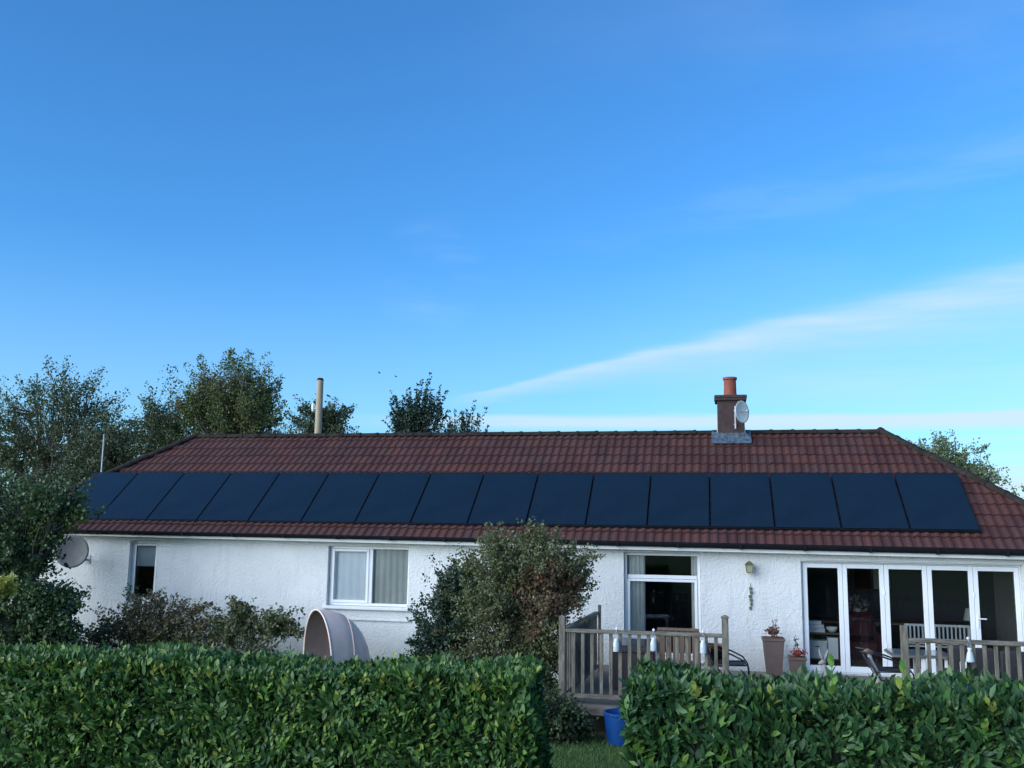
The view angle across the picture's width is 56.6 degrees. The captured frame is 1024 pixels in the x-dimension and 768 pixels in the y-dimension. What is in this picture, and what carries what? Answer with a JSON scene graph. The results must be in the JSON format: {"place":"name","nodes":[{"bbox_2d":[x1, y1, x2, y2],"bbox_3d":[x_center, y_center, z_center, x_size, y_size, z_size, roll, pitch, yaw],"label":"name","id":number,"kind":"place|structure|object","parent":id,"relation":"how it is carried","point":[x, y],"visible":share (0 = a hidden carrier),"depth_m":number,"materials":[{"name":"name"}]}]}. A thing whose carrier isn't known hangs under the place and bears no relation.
{"place":"outdoors","nodes":[
{"label":"outdoors","id":0,"kind":"place"},
{"bbox_2d":[0,0,1023,508],"label":"sky","id":1,"kind":"structure","parent":0,"point":[566,215],"materials":[{"name":"blue"}]},
{"bbox_2d":[546,685,628,767],"bbox_3d":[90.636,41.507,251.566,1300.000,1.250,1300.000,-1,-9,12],"label":"ground","id":2,"kind":"structure","parent":0,"point":[589,757],"depth_m":12.14,"materials":[{"name":"green plant"}]},
{"bbox_2d":[0,571,18,610],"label":"golden shrub","id":3,"kind":"object","parent":2,"relation":"on","point":[7,584],"visible":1,"depth_m":11.72,"materials":[{"name":"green plant"}]},
{"bbox_2d":[0,467,106,648],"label":"dark tree","id":4,"kind":"object","parent":2,"relation":"on","point":[40,610],"visible":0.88,"depth_m":16.95,"materials":[{"name":"green plant"}]},
{"bbox_2d":[0,355,146,513],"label":"deciduous tree","id":5,"kind":"object","parent":2,"relation":"on","point":[21,438],"visible":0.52,"depth_m":45.52,"materials":[{"name":"green plant"}]},
{"bbox_2d":[15,408,146,497],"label":"deciduous tree","id":6,"kind":"object","parent":2,"relation":"on","point":[82,463],"visible":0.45,"depth_m":42.35,"materials":[{"name":"green plant"}]},
{"bbox_2d":[101,434,104,471],"bbox_3d":[-15.594,4.964,35.838,0.110,6.200,0.095,-1,-9,12],"label":"metal pole","id":7,"kind":"object","parent":2,"relation":"on","point":[102,452],"visible":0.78,"depth_m":36.19,"materials":[{"name":"silver metal"}]},
{"bbox_2d":[79,581,220,671],"bbox_3d":[-6.719,4.675,17.937,2.938,1.867,1.359,-1,-9,12],"label":"brown shrub","id":8,"kind":"object","parent":2,"relation":"on","point":[149,629],"visible":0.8,"depth_m":17.74,"materials":[{"name":"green plant"}]},
{"bbox_2d":[107,364,205,457],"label":"deciduous tree","id":9,"kind":"object","parent":2,"relation":"on","point":[162,430],"visible":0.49,"depth_m":41.43,"materials":[{"name":"green plant"}]},
{"bbox_2d":[166,347,300,438],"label":"deciduous tree","id":10,"kind":"object","parent":2,"relation":"on","point":[217,409],"visible":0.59,"depth_m":40.40,"materials":[{"name":"green plant"}]},
{"bbox_2d":[185,594,305,654],"bbox_3d":[-4.792,4.719,17.470,2.339,1.690,1.040,-1,-9,12],"label":"rose bush","id":11,"kind":"object","parent":2,"relation":"on","point":[243,616],"visible":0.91,"depth_m":17.35,"materials":[{"name":"green plant"}]},
{"bbox_2d":[0,637,554,767],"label":"hedge","id":12,"kind":"object","parent":2,"relation":"on","point":[62,705],"visible":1,"depth_m":7.30,"materials":[{"name":"green plant"}]},
{"bbox_2d":[311,378,323,432],"bbox_3d":[-6.236,3.678,29.901,0.376,7.820,0.280,-1,-9,12],"label":"utility pole","id":13,"kind":"object","parent":2,"relation":"on","point":[319,409],"visible":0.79,"depth_m":30.26,"materials":[{"name":"brown wood"}]},
{"bbox_2d":[286,393,359,433],"bbox_3d":[-7.437,4.352,36.870,3.431,8.144,2.413,-1,-9,12],"label":"deciduous tree","id":14,"kind":"object","parent":2,"relation":"on","point":[333,419],"visible":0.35,"depth_m":36.84,"materials":[{"name":"green plant"}]},
{"bbox_2d":[303,609,370,662],"bbox_3d":[-3.025,4.637,16.570,1.212,1.426,1.295,2,-9,-11],"label":"hooded lounger","id":15,"kind":"object","parent":2,"relation":"on","point":[337,637],"visible":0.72,"depth_m":16.49,"materials":[{"name":"fabric"}]},
{"bbox_2d":[381,372,459,432],"bbox_3d":[-2.991,3.601,31.707,3.060,8.203,2.281,-1,-9,12],"label":"deciduous tree","id":16,"kind":"object","parent":2,"relation":"on","point":[416,420],"visible":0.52,"depth_m":31.93,"materials":[{"name":"green plant"}]},
{"bbox_2d":[434,400,489,432],"bbox_3d":[-1.705,4.065,31.354,2.823,7.216,2.235,-1,-9,12],"label":"deciduous tree","id":17,"kind":"object","parent":2,"relation":"on","point":[463,424],"visible":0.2,"depth_m":31.42,"materials":[{"name":"green plant"}]},
{"bbox_2d":[0,377,1023,682],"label":"bungalow","id":18,"kind":"object","parent":2,"relation":"on","point":[798,579],"visible":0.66,"depth_m":19.19,"materials":[{"name":"paint"}]},
{"bbox_2d":[55,535,90,568],"bbox_3d":[-8.957,3.458,19.589,0.551,0.697,0.887,-4,-10,29],"label":"satellite dish","id":19,"kind":"object","parent":18,"relation":"attached to","point":[76,550],"visible":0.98,"depth_m":19.53,"materials":[{"name":"grey plastic"}]},
{"bbox_2d":[69,472,137,519],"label":"solar panel","id":20,"kind":"object","parent":18,"relation":"attached to","point":[108,488],"visible":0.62,"depth_m":21.18,"materials":[{"name":"blue glass"}]},
{"bbox_2d":[97,472,183,520],"bbox_3d":[-8.062,2.458,20.744,1.154,1.142,1.410,-1,-9,12],"label":"solar panel","id":21,"kind":"object","parent":18,"relation":"attached to","point":[140,496],"visible":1,"depth_m":20.69,"materials":[{"name":"blue glass"}]},
{"bbox_2d":[123,540,158,603],"bbox_3d":[-7.656,3.919,19.785,0.740,1.299,0.220,-1,-9,12],"label":"window","id":22,"kind":"structure","parent":18,"relation":"in","point":[136,543],"depth_m":19.87,"materials":[{"name":"plastic"}]},
{"bbox_2d":[137,546,157,565],"bbox_3d":[-7.625,3.586,19.961,0.520,0.465,0.015,-1,-9,12],"label":"roller blind","id":23,"kind":"object","parent":18,"relation":"attached to","point":[146,555],"visible":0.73,"depth_m":19.96,"materials":[{"name":"fabric"}]},
{"bbox_2d":[146,472,231,521],"bbox_3d":[-6.933,2.437,20.506,1.154,1.142,1.410,-1,-9,12],"label":"solar panel","id":24,"kind":"object","parent":18,"relation":"attached to","point":[189,497],"visible":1,"depth_m":20.44,"materials":[{"name":"blue glass"}]},
{"bbox_2d":[196,472,279,522],"bbox_3d":[-5.804,2.416,20.268,1.154,1.142,1.410,-1,-9,12],"label":"solar panel","id":25,"kind":"object","parent":18,"relation":"attached to","point":[238,496],"visible":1,"depth_m":20.20,"materials":[{"name":"blue glass"}]},
{"bbox_2d":[248,472,328,523],"bbox_3d":[-4.675,2.396,20.030,1.154,1.142,1.410,-1,-9,12],"label":"solar panel","id":26,"kind":"object","parent":18,"relation":"attached to","point":[289,497],"visible":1,"depth_m":19.96,"materials":[{"name":"blue glass"}]},
{"bbox_2d":[300,473,379,524],"bbox_3d":[-3.546,2.375,19.793,1.154,1.142,1.410,-1,-9,12],"label":"solar panel","id":27,"kind":"object","parent":18,"relation":"attached to","point":[340,498],"visible":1,"depth_m":19.71,"materials":[{"name":"blue glass"}]},
{"bbox_2d":[333,548,369,599],"bbox_3d":[-3.178,3.818,18.975,0.780,1.100,0.021,-1,-9,12],"label":"curtain","id":28,"kind":"object","parent":18,"relation":"hanging from","point":[350,577],"visible":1,"depth_m":18.98,"materials":[{"name":"white fabric"}]},
{"bbox_2d":[322,546,410,621],"bbox_3d":[-2.831,3.926,18.743,1.810,1.426,0.240,-1,-9,12],"label":"window","id":29,"kind":"structure","parent":18,"relation":"in","point":[368,601],"depth_m":18.79,"materials":[{"name":"plastic"}]},
{"bbox_2d":[373,549,407,603],"bbox_3d":[-2.382,3.806,18.823,0.760,1.100,0.038,-1,-9,12],"label":"curtain","id":30,"kind":"object","parent":18,"relation":"hanging from","point":[390,581],"visible":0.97,"depth_m":18.82,"materials":[{"name":"white fabric"}]},
{"bbox_2d":[354,473,430,524],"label":"solar panel","id":31,"kind":"object","parent":18,"relation":"attached to","point":[393,498],"visible":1,"depth_m":19.47,"materials":[{"name":"blue glass"}]},
{"bbox_2d":[410,473,483,525],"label":"solar panel","id":32,"kind":"object","parent":18,"relation":"attached to","point":[448,498],"visible":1,"depth_m":19.23,"materials":[{"name":"blue glass"}]},
{"bbox_2d":[467,473,537,526],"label":"solar panel","id":33,"kind":"object","parent":18,"relation":"attached to","point":[506,498],"visible":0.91,"depth_m":19.01,"materials":[{"name":"blue glass"}]},
{"bbox_2d":[525,473,593,527],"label":"solar panel","id":34,"kind":"object","parent":18,"relation":"attached to","point":[561,500],"visible":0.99,"depth_m":18.77,"materials":[{"name":"blue glass"}]},
{"bbox_2d":[585,473,650,528],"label":"solar panel","id":35,"kind":"object","parent":18,"relation":"attached to","point":[619,500],"visible":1,"depth_m":18.52,"materials":[{"name":"blue glass"}]},
{"bbox_2d":[628,555,645,645],"bbox_3d":[2.333,4.100,17.770,0.310,1.850,0.057,-1,-9,12],"label":"curtain","id":36,"kind":"object","parent":18,"relation":"hanging from","point":[636,564],"visible":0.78,"depth_m":17.78,"materials":[{"name":"white fabric"}]},
{"bbox_2d":[624,552,703,663],"bbox_3d":[2.767,4.103,17.525,1.480,1.951,0.230,-1,-9,12],"label":"window","id":37,"kind":"structure","parent":18,"relation":"in","point":[631,577],"depth_m":17.64,"materials":[{"name":"plastic"}]},
{"bbox_2d":[647,473,709,529],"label":"solar panel","id":38,"kind":"object","parent":18,"relation":"attached to","point":[679,501],"visible":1,"depth_m":18.28,"materials":[{"name":"blue glass"}]},
{"bbox_2d":[691,556,697,653],"bbox_3d":[3.385,4.080,17.549,0.140,1.850,0.056,-1,-9,12],"label":"curtain","id":39,"kind":"object","parent":18,"relation":"hanging from","point":[693,565],"visible":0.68,"depth_m":17.60,"materials":[{"name":"white fabric"}]},
{"bbox_2d":[734,401,748,428],"bbox_3d":[4.803,0.635,19.894,0.311,0.561,0.536,-1,-9,12],"label":"satellite dish","id":40,"kind":"object","parent":18,"relation":"attached to","point":[741,411],"visible":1,"depth_m":19.87,"materials":[{"name":"white metal"}]},
{"bbox_2d":[710,473,774,530],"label":"solar panel","id":41,"kind":"object","parent":18,"relation":"attached to","point":[739,501],"visible":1,"depth_m":18.04,"materials":[{"name":"blue glass"}]},
{"bbox_2d":[744,561,753,572],"bbox_3d":[4.277,3.296,17.148,0.170,0.215,0.234,-1,-9,12],"label":"wall lantern","id":42,"kind":"object","parent":18,"relation":"attached to","point":[749,566],"depth_m":17.06,"materials":[{"name":"beige glass"}]},
{"bbox_2d":[748,583,752,609],"bbox_3d":[4.305,3.832,17.163,0.081,0.470,0.028,-1,-9,12],"label":"wall ornament","id":43,"kind":"object","parent":18,"relation":"attached to","point":[750,589],"depth_m":17.15,"materials":[{"name":"metal"}]},
{"bbox_2d":[770,473,841,531],"bbox_3d":[5.486,2.209,17.889,1.154,1.142,1.410,-1,-9,12],"label":"solar panel","id":44,"kind":"object","parent":18,"relation":"attached to","point":[804,501],"visible":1,"depth_m":17.80,"materials":[{"name":"blue glass"}]},
{"bbox_2d":[804,631,840,665],"bbox_3d":[5.764,4.930,17.709,0.640,0.608,0.350,-1,-9,12],"label":"shelf unit","id":45,"kind":"object","parent":18,"relation":"on","point":[838,637],"visible":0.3,"depth_m":17.56,"materials":[{"name":"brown wood"}]},
{"bbox_2d":[809,628,824,632],"bbox_3d":[5.649,4.589,17.771,0.340,0.078,0.220,0,-9,7],"label":"paper pile","id":46,"kind":"object","parent":45,"relation":"on","point":[821,630],"visible":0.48,"depth_m":17.66,"materials":[{"name":"white paper"}]},
{"bbox_2d":[809,624,823,627],"bbox_3d":[5.669,4.519,17.777,0.300,0.058,0.220,-2,-9,18],"label":"paper pile","id":47,"kind":"object","parent":46,"relation":"on","point":[817,626],"visible":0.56,"depth_m":17.67,"materials":[{"name":"white paper"}]},
{"bbox_2d":[809,620,820,624],"bbox_3d":[5.621,4.456,17.797,0.260,0.068,0.220,1,-9,-2],"label":"paper pile","id":48,"kind":"object","parent":47,"relation":"on","point":[814,622],"visible":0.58,"depth_m":17.69,"materials":[{"name":"white paper"}]},
{"bbox_2d":[809,639,826,658],"bbox_3d":[5.665,4.931,17.722,0.380,0.318,0.305,-1,-9,12],"label":"storage box","id":49,"kind":"object","parent":45,"relation":"on","point":[815,645],"visible":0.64,"depth_m":17.59,"materials":[{"name":"grey plastic"}]},
{"bbox_2d":[826,626,836,632],"bbox_3d":[5.952,4.572,17.709,0.210,0.100,0.210,-1,-9,12],"label":"bowl","id":50,"kind":"object","parent":45,"relation":"on","point":[831,629],"visible":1,"depth_m":17.64,"materials":[{"name":"white ceramic"}]},
{"bbox_2d":[826,636,837,658],"bbox_3d":[5.950,4.896,17.669,0.180,0.378,0.260,-1,-9,12],"label":"paper folder","id":51,"kind":"object","parent":45,"relation":"on","point":[832,644],"visible":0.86,"depth_m":17.55,"materials":[{"name":"white paper"}]},
{"bbox_2d":[837,612,881,662],"bbox_3d":[6.762,4.915,18.512,0.762,0.903,0.610,-1,-9,12],"label":"armchair","id":52,"kind":"object","parent":18,"relation":"on","point":[861,628],"visible":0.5,"depth_m":18.63,"materials":[{"name":"red fabric"}]},
{"bbox_2d":[831,473,909,532],"bbox_3d":[6.615,2.189,17.651,1.154,1.142,1.410,-1,-9,12],"label":"solar panel","id":53,"kind":"object","parent":18,"relation":"attached to","point":[870,502],"visible":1,"depth_m":17.56,"materials":[{"name":"blue glass"}]},
{"bbox_2d":[851,564,892,591],"bbox_3d":[7.998,4.274,21.160,0.850,0.650,0.045,-1,-9,12],"label":"picture","id":54,"kind":"object","parent":18,"relation":"attached to","point":[865,579],"visible":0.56,"depth_m":21.15,"materials":[{"name":"black fabric"}]},
{"bbox_2d":[812,617,969,639],"bbox_3d":[7.689,5.152,19.254,3.000,0.683,0.800,-1,-9,12],"label":"dining table","id":55,"kind":"object","parent":18,"relation":"on","point":[823,620],"visible":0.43,"depth_m":19.21,"materials":[{"name":"brown wood"}]},
{"bbox_2d":[848,591,870,611],"bbox_3d":[7.060,4.518,19.372,0.490,0.584,0.500,-3,-9,22],"label":"vase","id":56,"kind":"object","parent":55,"relation":"on","point":[855,601],"visible":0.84,"depth_m":19.35,"materials":[{"name":"white ceramic"}]},
{"bbox_2d":[796,558,1023,676],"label":"folding door","id":57,"kind":"structure","parent":18,"relation":"in","point":[972,571],"depth_m":16.72,"materials":[{"name":"plastic"}]},
{"bbox_2d":[894,473,980,533],"bbox_3d":[7.744,2.168,17.413,1.154,1.142,1.410,-1,-9,12],"label":"solar panel","id":58,"kind":"object","parent":18,"relation":"attached to","point":[935,502],"visible":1,"depth_m":17.32,"materials":[{"name":"blue glass"}]},
{"bbox_2d":[904,623,970,647],"bbox_3d":[7.925,4.880,17.785,1.162,0.788,0.425,-1,-9,12],"label":"bench","id":59,"kind":"object","parent":18,"relation":"on","point":[942,626],"visible":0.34,"depth_m":17.61,"materials":[{"name":"white wood"}]},
{"bbox_2d":[963,608,969,620],"bbox_3d":[8.777,4.816,18.143,0.280,1.043,0.276,-1,-9,12],"label":"floor lamp","id":60,"kind":"object","parent":18,"relation":"on","point":[966,616],"visible":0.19,"depth_m":18.16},
{"bbox_2d":[539,679,598,745],"bbox_3d":[0.453,4.461,12.948,1.418,0.990,0.926,-1,-9,12],"label":"shrub","id":61,"kind":"object","parent":2,"relation":"on","point":[564,720],"visible":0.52,"depth_m":12.79,"materials":[{"name":"green plant"}]},
{"bbox_2d":[548,699,605,737],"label":"flower bed soil","id":62,"kind":"structure","parent":2,"relation":"on","point":[600,723],"depth_m":13.70,"materials":[{"name":"brown soil"}]},
{"bbox_2d":[404,549,486,661],"bbox_3d":[-1.167,3.938,15.099,1.725,2.624,1.367,-1,-9,12],"label":"evergreen shrub","id":63,"kind":"object","parent":62,"relation":"on","point":[441,617],"visible":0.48,"depth_m":14.99,"materials":[{"name":"green plant"}]},
{"bbox_2d":[423,516,605,703],"bbox_3d":[0.006,3.636,14.801,2.840,3.165,2.009,-1,-9,12],"label":"mixed bush","id":64,"kind":"object","parent":62,"relation":"on","point":[550,580],"visible":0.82,"depth_m":14.58,"materials":[{"name":"green plant"}]},
{"bbox_2d":[603,708,626,745],"bbox_3d":[1.491,4.649,12.879,0.524,0.410,0.524,-1,-9,12],"label":"plastic tub","id":65,"kind":"object","parent":2,"relation":"on","point":[613,728],"visible":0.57,"depth_m":12.71,"materials":[{"name":"blue plastic"}]},
{"bbox_2d":[556,665,912,715],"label":"deck","id":66,"kind":"structure","parent":2,"relation":"on","point":[596,707],"depth_m":14.63,"materials":[{"name":"brown wood"}]},
{"bbox_2d":[566,605,600,692],"bbox_3d":[1.115,4.200,15.102,0.104,1.139,3.076,-1,-9,15],"label":"balustrade","id":67,"kind":"object","parent":66,"relation":"on","point":[591,619],"visible":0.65,"depth_m":14.95,"materials":[{"name":"brown wood"}]},
{"bbox_2d":[613,645,655,690],"bbox_3d":[1.912,4.445,14.894,0.680,0.614,0.570,-1,-9,12],"label":"storage chest","id":68,"kind":"object","parent":66,"relation":"on","point":[625,662],"visible":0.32,"depth_m":14.67,"materials":[{"name":"wicker"}]},
{"bbox_2d":[622,634,655,644],"bbox_3d":[2.121,4.529,15.783,0.600,0.719,0.500,-1,-9,12],"label":"side table","id":69,"kind":"object","parent":66,"relation":"on","point":[624,636],"visible":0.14,"depth_m":15.64,"materials":[{"name":"white wood"}]},
{"bbox_2d":[558,615,728,700],"bbox_3d":[1.840,3.871,13.359,2.383,1.289,0.116,-1,-9,12],"label":"balustrade","id":70,"kind":"object","parent":66,"relation":"on","point":[563,630],"visible":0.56,"depth_m":13.40,"materials":[{"name":"brown wood"}]},
{"bbox_2d":[613,627,619,651],"bbox_3d":[1.473,3.603,13.418,0.092,0.329,0.146,-1,-9,12],"label":"lantern jar","id":71,"kind":"object","parent":70,"relation":"attached to","point":[616,648],"visible":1,"depth_m":13.35,"materials":[{"name":"white glass"}]},
{"bbox_2d":[650,629,656,650],"bbox_3d":[1.982,3.579,13.313,0.092,0.299,0.146,-1,-9,12],"label":"lantern jar","id":72,"kind":"object","parent":70,"relation":"attached to","point":[653,644],"visible":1,"depth_m":13.25,"materials":[{"name":"white glass"}]},
{"bbox_2d":[700,630,706,653],"bbox_3d":[2.647,3.571,13.173,0.092,0.309,0.146,-1,-9,12],"label":"lantern jar","id":73,"kind":"object","parent":70,"relation":"attached to","point":[703,648],"visible":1,"depth_m":13.11,"materials":[{"name":"white glass"}]},
{"bbox_2d":[657,627,700,667],"bbox_3d":[2.621,4.290,14.924,0.676,0.949,0.565,-1,-9,12],"label":"garden chair","id":74,"kind":"object","parent":66,"relation":"on","point":[681,646],"visible":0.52,"depth_m":14.69,"materials":[{"name":"brown wood"}]},
{"bbox_2d":[708,643,721,666],"bbox_3d":[3.218,4.423,14.983,0.356,0.719,0.565,-1,-9,12],"label":"garden chair","id":75,"kind":"object","parent":66,"relation":"on","point":[712,654],"visible":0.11,"depth_m":14.76,"materials":[{"name":"orange wood"}]},
{"bbox_2d":[700,641,749,675],"bbox_3d":[3.235,4.323,14.439,0.744,0.746,0.524,-1,-9,12],"label":"folding chair","id":76,"kind":"object","parent":66,"relation":"on","point":[740,662],"visible":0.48,"depth_m":14.43,"materials":[{"name":"metal"}]},
{"bbox_2d":[761,636,784,676],"bbox_3d":[4.505,4.692,16.386,0.384,0.641,0.384,-1,-9,12],"label":"planter","id":77,"kind":"object","parent":66,"relation":"on","point":[773,648],"visible":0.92,"depth_m":16.24,"materials":[{"name":"plastic"}]},
{"bbox_2d":[763,626,781,637],"bbox_3d":[4.482,4.272,16.460,0.304,0.213,0.294,-5,-11,35],"label":"potted plant","id":78,"kind":"object","parent":77,"relation":"in","point":[771,631],"visible":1,"depth_m":16.42,"materials":[{"name":"red plant"}]},
{"bbox_2d":[794,635,798,650],"bbox_3d":[4.804,4.642,16.264,0.222,0.714,0.142,-3,-9,25],"label":"potted plant","id":79,"kind":"object","parent":66,"relation":"on","point":[796,644],"visible":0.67,"depth_m":16.27,"materials":[{"name":"green plant"}]},
{"bbox_2d":[787,655,806,674],"bbox_3d":[4.803,4.777,16.020,0.304,0.371,0.304,-1,-9,12],"label":"planter","id":80,"kind":"object","parent":66,"relation":"on","point":[795,662],"visible":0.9,"depth_m":15.91,"materials":[{"name":"plastic"}]},
{"bbox_2d":[790,648,807,657],"bbox_3d":[4.833,4.525,16.032,0.316,0.170,0.264,-1,-9,12],"label":"potted plant","id":81,"kind":"object","parent":80,"relation":"on","point":[799,653],"visible":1,"depth_m":15.98,"materials":[{"name":"red plant"}]},
{"bbox_2d":[818,649,830,679],"bbox_3d":[5.204,4.658,15.730,0.220,0.548,0.200,-6,-11,40],"label":"hare statue","id":82,"kind":"object","parent":66,"relation":"on","point":[822,662],"visible":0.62,"depth_m":15.71,"materials":[{"name":"stone"}]},
{"bbox_2d":[863,648,882,682],"bbox_3d":[5.274,4.242,13.809,0.310,0.792,0.130,-1,-9,12],"label":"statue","id":83,"kind":"object","parent":66,"relation":"on","point":[872,660],"visible":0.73,"depth_m":13.82,"materials":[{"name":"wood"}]},
{"bbox_2d":[856,647,914,680],"bbox_3d":[5.485,4.282,13.965,0.744,0.746,0.524,-1,-9,12],"label":"folding chair","id":84,"kind":"object","parent":66,"relation":"on","point":[882,669],"visible":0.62,"depth_m":13.85,"materials":[{"name":"metal"}]},
{"bbox_2d":[884,648,947,678],"bbox_3d":[6.015,4.325,14.052,0.840,0.709,0.740,-1,-9,12],"label":"garden table","id":85,"kind":"object","parent":66,"relation":"on","point":[892,652],"visible":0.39,"depth_m":13.91,"materials":[{"name":"white"}]},
{"bbox_2d":[900,625,1023,680],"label":"balustrade","id":86,"kind":"object","parent":66,"relation":"on","point":[905,640],"visible":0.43,"depth_m":12.53,"materials":[{"name":"brown wood"}]},
{"bbox_2d":[966,637,974,662],"bbox_3d":[5.983,3.476,12.460,0.113,0.314,0.142,4,-9,-21],"label":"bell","id":87,"kind":"object","parent":86,"relation":"attached to","point":[969,657],"visible":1,"depth_m":12.41,"materials":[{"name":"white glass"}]},
{"bbox_2d":[943,647,994,676],"bbox_3d":[6.499,4.183,13.598,0.600,0.869,0.680,-1,-9,12],"label":"rattan armchair","id":88,"kind":"object","parent":66,"relation":"on","point":[979,658],"visible":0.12,"depth_m":13.30,"materials":[{"name":"grey wicker"}]},
{"bbox_2d":[958,660,967,671],"bbox_3d":[6.311,3.959,13.304,0.120,0.180,0.028,-1,-9,12],"label":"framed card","id":89,"kind":"object","parent":88,"relation":"on","point":[966,665],"visible":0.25,"depth_m":13.30,"materials":[{"name":"white paper"}]},
{"bbox_2d":[999,651,1023,680],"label":"rattan sofa","id":90,"kind":"object","parent":66,"relation":"on","point":[1013,661],"visible":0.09,"depth_m":13.20,"materials":[{"name":"grey wicker"}]},
{"bbox_2d":[616,653,1023,767],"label":"hedge","id":91,"kind":"object","parent":2,"relation":"on","point":[673,715],"visible":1,"depth_m":6.45,"materials":[{"name":"green plant"}]},
{"bbox_2d":[906,429,1011,487],"bbox_3d":[14.564,4.686,31.536,3.908,6.480,2.804,-1,-9,12],"label":"deciduous tree","id":92,"kind":"object","parent":2,"relation":"on","point":[943,450],"visible":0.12,"depth_m":31.45,"materials":[{"name":"green plant"}]},
{"bbox_2d":[1006,486,1023,495],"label":"deciduous tree","id":93,"kind":"object","parent":2,"relation":"on","point":[1012,488],"visible":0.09,"depth_m":38.68,"materials":[{"name":"green plant"}]}
]}

